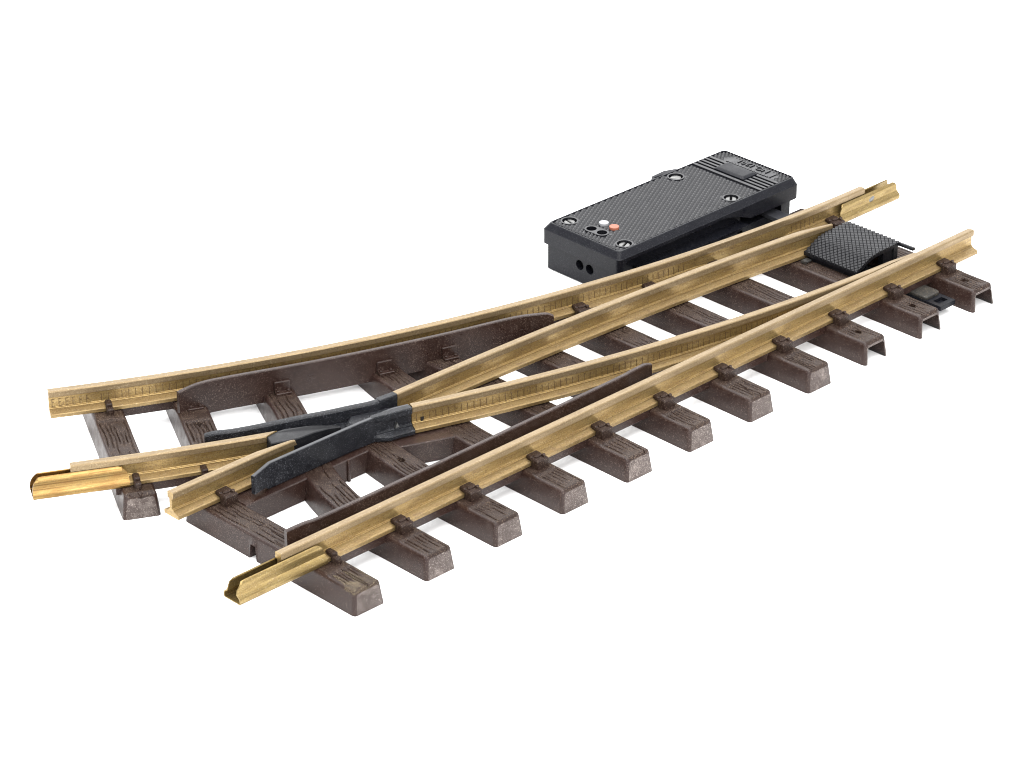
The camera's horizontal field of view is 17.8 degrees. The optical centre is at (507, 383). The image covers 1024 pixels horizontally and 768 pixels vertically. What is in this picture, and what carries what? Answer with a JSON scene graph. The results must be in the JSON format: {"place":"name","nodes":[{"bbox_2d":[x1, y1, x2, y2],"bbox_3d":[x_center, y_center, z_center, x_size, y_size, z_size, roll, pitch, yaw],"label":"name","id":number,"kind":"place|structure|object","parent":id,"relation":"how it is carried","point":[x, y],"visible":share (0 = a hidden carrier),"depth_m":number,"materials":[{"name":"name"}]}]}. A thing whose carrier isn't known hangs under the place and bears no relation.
{"place":"outdoors","nodes":[
{"label":"outdoors","id":0,"kind":"place"},
{"bbox_2d":[0,0,1023,767],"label":"ground","id":1,"kind":"structure","parent":0,"point":[830,574],"depth_m":1.02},
{"bbox_2d":[30,180,992,616],"bbox_3d":[0.005,-0.013,1.026,0.339,0.016,0.151,-24,36,-38],"label":"railway turnout","id":2,"kind":"object","parent":1,"relation":"on","point":[434,388],"visible":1,"depth_m":0.99,"materials":[{"name":"gold metal"}]},
{"bbox_2d":[544,150,796,282],"bbox_3d":[0.057,-0.054,1.102,0.088,0.018,0.056,-24,36,-38],"label":"point motor","id":3,"kind":"object","parent":1,"relation":"on","point":[711,199],"visible":1,"depth_m":1.09,"materials":[{"name":"black plastic"}]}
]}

